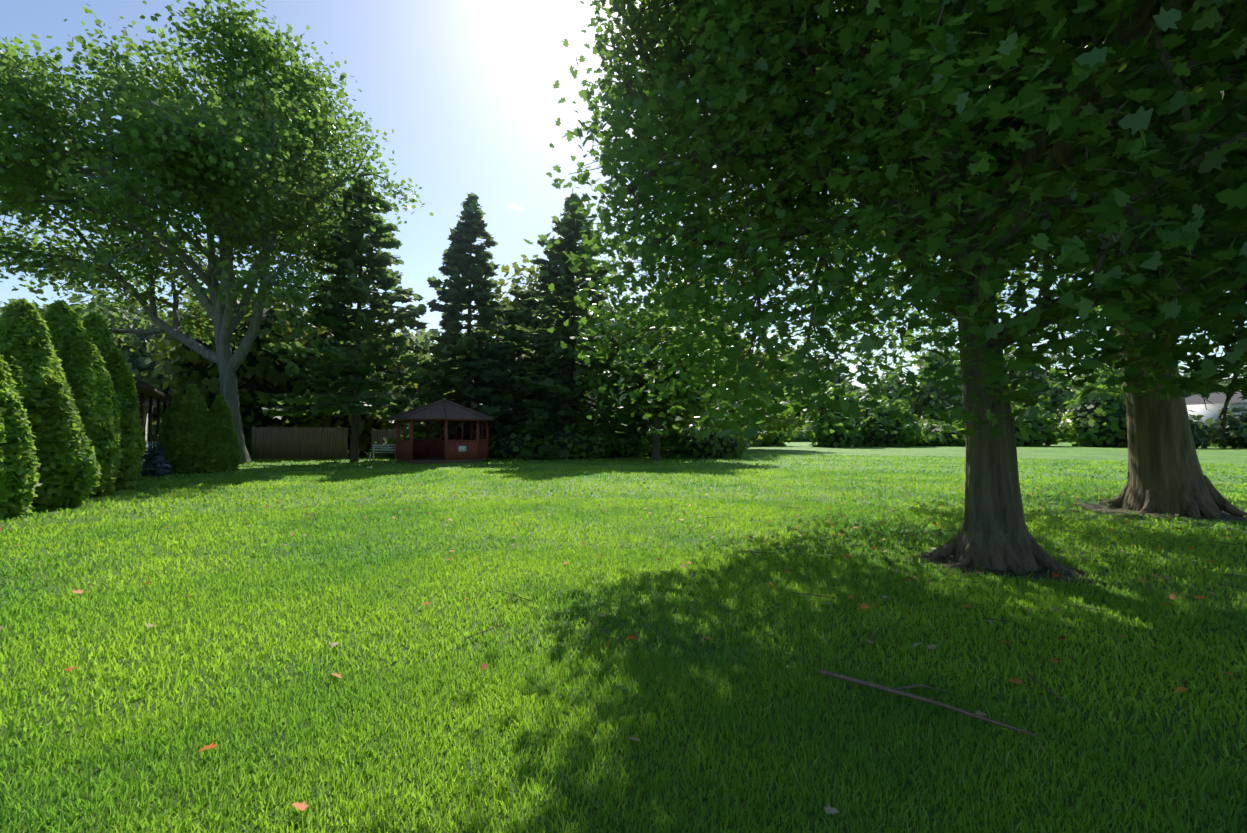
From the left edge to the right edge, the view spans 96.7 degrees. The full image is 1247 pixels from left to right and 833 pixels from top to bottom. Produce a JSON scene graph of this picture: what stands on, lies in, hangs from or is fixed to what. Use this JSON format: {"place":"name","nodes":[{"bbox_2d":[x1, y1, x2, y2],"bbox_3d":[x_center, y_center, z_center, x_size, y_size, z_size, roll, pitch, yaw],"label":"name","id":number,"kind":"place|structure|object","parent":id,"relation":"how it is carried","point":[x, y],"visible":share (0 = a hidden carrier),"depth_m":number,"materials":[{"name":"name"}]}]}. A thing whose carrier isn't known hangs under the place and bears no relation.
{"place":"outdoors","nodes":[
{"label":"outdoors","id":0,"kind":"place"},
{"bbox_2d":[143,419,156,460],"bbox_3d":[-24.687,1.028,27.840,1.754,2.180,27.000,1,-2,-35],"label":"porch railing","id":1,"kind":"object","parent":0,"point":[147,444],"visible":0.04,"depth_m":26.98,"materials":[{"name":"white wood"}]},
{"bbox_2d":[458,446,465,451],"bbox_3d":[-8.164,1.635,28.092,0.420,0.280,0.020,2,-2,-44],"label":"sign","id":2,"kind":"object","parent":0,"point":[461,448],"visible":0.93,"depth_m":28.07,"materials":[{"name":"white"}]},
{"bbox_2d":[0,441,1246,832],"bbox_3d":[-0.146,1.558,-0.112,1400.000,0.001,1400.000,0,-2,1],"label":"lawn","id":3,"kind":"structure","parent":0,"point":[1068,451],"depth_m":3.92,"materials":[{"name":"green plant"}]},
{"bbox_2d":[0,354,41,518],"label":"thuja hedge","id":4,"kind":"object","parent":3,"relation":"on","point":[22,464],"depth_m":9.93,"materials":[{"name":"green plant"}]},
{"bbox_2d":[0,298,101,510],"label":"thuja hedge","id":5,"kind":"object","parent":3,"relation":"on","point":[48,401],"depth_m":11.30,"materials":[{"name":"green plant"}]},
{"bbox_2d":[43,299,123,496],"bbox_3d":[-13.497,-0.417,13.284,2.613,4.776,2.452,0,-2,1],"label":"thuja hedge","id":6,"kind":"object","parent":3,"relation":"on","point":[87,375],"depth_m":13.23,"materials":[{"name":"green plant"}]},
{"bbox_2d":[81,312,147,489],"bbox_3d":[-14.460,-0.421,15.016,2.556,4.877,2.682,0,-2,1],"label":"thuja hedge","id":7,"kind":"object","parent":3,"relation":"on","point":[98,331],"depth_m":15.01,"materials":[{"name":"green plant"}]},
{"bbox_2d":[138,406,147,462],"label":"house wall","id":8,"kind":"structure","parent":3,"relation":"on","point":[145,413],"depth_m":37.96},
{"bbox_2d":[132,376,171,461],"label":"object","id":9,"kind":"object","parent":3,"relation":"on","point":[150,397],"visible":0.19,"depth_m":27.14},
{"bbox_2d":[140,434,173,476],"bbox_3d":[-16.582,1.476,19.660,1.149,1.734,1.243,0,-2,1],"label":"small spruce","id":10,"kind":"object","parent":3,"relation":"on","point":[160,462],"depth_m":19.45,"materials":[{"name":"teal plant"}]},
{"bbox_2d":[156,391,183,472],"bbox_3d":[-17.335,0.626,21.548,1.356,3.230,1.507,0,-2,1],"label":"thuja clump","id":11,"kind":"object","parent":3,"relation":"on","point":[166,432],"depth_m":21.14,"materials":[{"name":"green plant"}]},
{"bbox_2d":[167,383,208,473],"bbox_3d":[-16.504,0.455,21.246,1.530,3.537,1.635,0,-2,1],"label":"thuja clump","id":12,"kind":"object","parent":3,"relation":"on","point":[193,413],"depth_m":20.84,"materials":[{"name":"green plant"}]},
{"bbox_2d":[0,0,432,462],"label":"tree","id":13,"kind":"object","parent":3,"relation":"on","point":[133,144],"depth_m":24.29,"materials":[{"name":"green plant"}]},
{"bbox_2d":[203,395,241,472],"bbox_3d":[-15.813,0.685,21.688,1.461,3.129,1.481,0,-2,1],"label":"thuja clump","id":14,"kind":"object","parent":3,"relation":"on","point":[221,433],"depth_m":21.46,"materials":[{"name":"green plant"}]},
{"bbox_2d":[251,426,347,458],"bbox_3d":[-18.703,1.506,32.057,5.457,1.900,0.120,0,-2,-2],"label":"fence","id":15,"kind":"object","parent":3,"relation":"on","point":[294,442],"visible":0.96,"depth_m":32.00,"materials":[{"name":"brown wood"}]},
{"bbox_2d":[256,170,432,461],"bbox_3d":[-14.299,-5.388,28.707,7.922,15.505,8.238,0,-2,1],"label":"spruce tree","id":16,"kind":"object","parent":3,"relation":"on","point":[359,289],"depth_m":28.35,"materials":[{"name":"green plant"}]},
{"bbox_2d":[369,444,396,460],"bbox_3d":[-13.022,1.955,30.235,1.500,0.900,0.555,0,-2,-4],"label":"white bench","id":17,"kind":"object","parent":3,"relation":"on","point":[373,449],"visible":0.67,"depth_m":30.43,"materials":[{"name":"paint"}]},
{"bbox_2d":[371,428,407,456],"bbox_3d":[-14.259,1.604,33.800,2.250,1.800,0.120,0,-2,1],"label":"fence","id":18,"kind":"object","parent":3,"relation":"on","point":[381,434],"visible":0.56,"depth_m":33.76,"materials":[{"name":"brown wood"}]},
{"bbox_2d":[147,396,665,449],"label":"trunks","id":19,"kind":"object","parent":3,"relation":"on","point":[154,424],"depth_m":45.49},
{"bbox_2d":[397,456,486,463],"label":"gazebo floor","id":20,"kind":"structure","parent":3,"relation":"on","point":[427,460],"depth_m":28.07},
{"bbox_2d":[396,419,488,459],"bbox_3d":[-9.633,1.153,29.648,4.384,2.150,4.384,0,-2,1],"label":"gazebo frame","id":21,"kind":"object","parent":20,"relation":"on","point":[445,447],"visible":0.9,"depth_m":28.66,"materials":[{"name":"red wood"}]},
{"bbox_2d":[389,398,494,420],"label":"gazebo roof","id":22,"kind":"structure","parent":21,"relation":"on","point":[443,408],"depth_m":28.38,"materials":[{"name":"grey"}]},
{"bbox_2d":[398,193,540,457],"bbox_3d":[-9.838,-5.586,35.737,9.926,17.719,9.341,0,-2,1],"label":"spruce tree","id":23,"kind":"object","parent":3,"relation":"on","point":[467,232],"depth_m":34.69,"materials":[{"name":"green plant"}]},
{"bbox_2d":[146,254,803,455],"bbox_3d":[-7.846,-5.384,44.557,49.543,16.927,15.429,1,-2,-19],"label":"tree","id":24,"kind":"object","parent":3,"relation":"on","point":[174,369],"depth_m":36.45,"materials":[{"name":"green plant"}]},
{"bbox_2d":[373,418,752,458],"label":"bushes","id":25,"kind":"object","parent":3,"relation":"on","point":[609,449],"depth_m":32.49,"materials":[{"name":"green plant"}]},
{"bbox_2d":[473,188,678,459],"bbox_3d":[-2.925,-5.708,36.696,15.360,19.020,13.507,0,-2,1],"label":"spruce tree","id":26,"kind":"object","parent":3,"relation":"on","point":[553,268],"depth_m":34.97,"materials":[{"name":"green plant"}]},
{"bbox_2d":[0,468,1246,813],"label":"fallen leaves","id":27,"kind":"object","parent":3,"relation":"on","point":[302,806],"visible":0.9,"depth_m":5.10,"materials":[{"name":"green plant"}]},
{"bbox_2d":[0,284,1246,427],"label":"tree line","id":28,"kind":"object","parent":3,"relation":"on","point":[420,337],"depth_m":98.18,"materials":[{"name":"green plant"}]},
{"bbox_2d":[568,306,743,459],"bbox_3d":[2.195,-2.190,31.862,10.823,9.289,9.745,0,-2,1],"label":"bushy tree","id":29,"kind":"object","parent":3,"relation":"on","point":[687,394],"depth_m":30.02,"materials":[{"name":"green plant"}]},
{"bbox_2d":[464,495,1246,707],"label":"litter twigs","id":30,"kind":"object","parent":3,"relation":"on","point":[912,580],"visible":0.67,"depth_m":5.48,"materials":[{"name":"brown wood"}]},
{"bbox_2d":[510,0,1246,570],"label":"maple tree","id":31,"kind":"object","parent":3,"relation":"on","point":[996,52],"depth_m":5.06,"materials":[{"name":"green plant"}]},
{"bbox_2d":[916,527,1082,577],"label":"tree roots","id":32,"kind":"object","parent":31,"relation":"attached to","point":[1044,558],"visible":0.5,"depth_m":6.27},
{"bbox_2d":[664,374,1127,446],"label":"shrub","id":33,"kind":"object","parent":3,"relation":"on","point":[911,431],"depth_m":58.20,"materials":[{"name":"green plant"}]},
{"bbox_2d":[819,669,1037,736],"bbox_3d":[1.713,1.589,3.198,1.107,0.047,0.268,-1,-2,41],"label":"stick","id":34,"kind":"object","parent":3,"relation":"on","point":[873,685],"visible":0.98,"depth_m":3.17,"materials":[{"name":"brown wood"}]},
{"bbox_2d":[783,419,1077,441],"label":"hedge line","id":35,"kind":"object","parent":3,"relation":"on","point":[800,437],"depth_m":86.53,"materials":[{"name":"green plant"}]},
{"bbox_2d":[909,552,1106,587],"bbox_3d":[4.327,1.738,6.573,1.736,0.001,2.110,0,-2,1],"label":"earth patch","id":36,"kind":"object","parent":3,"relation":"on","point":[1040,574],"visible":0.36,"depth_m":6.18,"materials":[{"name":"brown soil"}]},
{"bbox_2d":[775,1,1246,515],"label":"old maple tree","id":37,"kind":"object","parent":3,"relation":"on","point":[1162,454],"depth_m":10.84,"materials":[{"name":"plant"}]},
{"bbox_2d":[1098,475,1246,517],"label":"tree roots","id":38,"kind":"object","parent":37,"relation":"attached to","point":[1191,499],"visible":0.54,"depth_m":10.46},
{"bbox_2d":[1069,499,1246,520],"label":"earth patch","id":39,"kind":"object","parent":3,"relation":"on","point":[1223,515],"visible":0.44,"depth_m":10.57,"materials":[{"name":"brown soil"}]},
{"bbox_2d":[1188,405,1246,448],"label":"bushes","id":40,"kind":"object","parent":3,"relation":"on","point":[1205,433],"depth_m":51.83,"materials":[{"name":"green plant"}]},
{"bbox_2d":[0,0,1246,424],"label":"sky","id":41,"kind":"structure","parent":0,"point":[468,97],"materials":[{"name":"blue"}]},
{"bbox_2d":[1186,400,1246,446],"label":"garage wall","id":42,"kind":"structure","parent":0,"point":[1198,409],"depth_m":59.29,"materials":[{"name":"white paint"}]},
{"bbox_2d":[1185,390,1246,404],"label":"garage roof","id":43,"kind":"structure","parent":42,"relation":"on","point":[1213,398],"depth_m":60.61,"materials":[{"name":"grey"}]}
]}

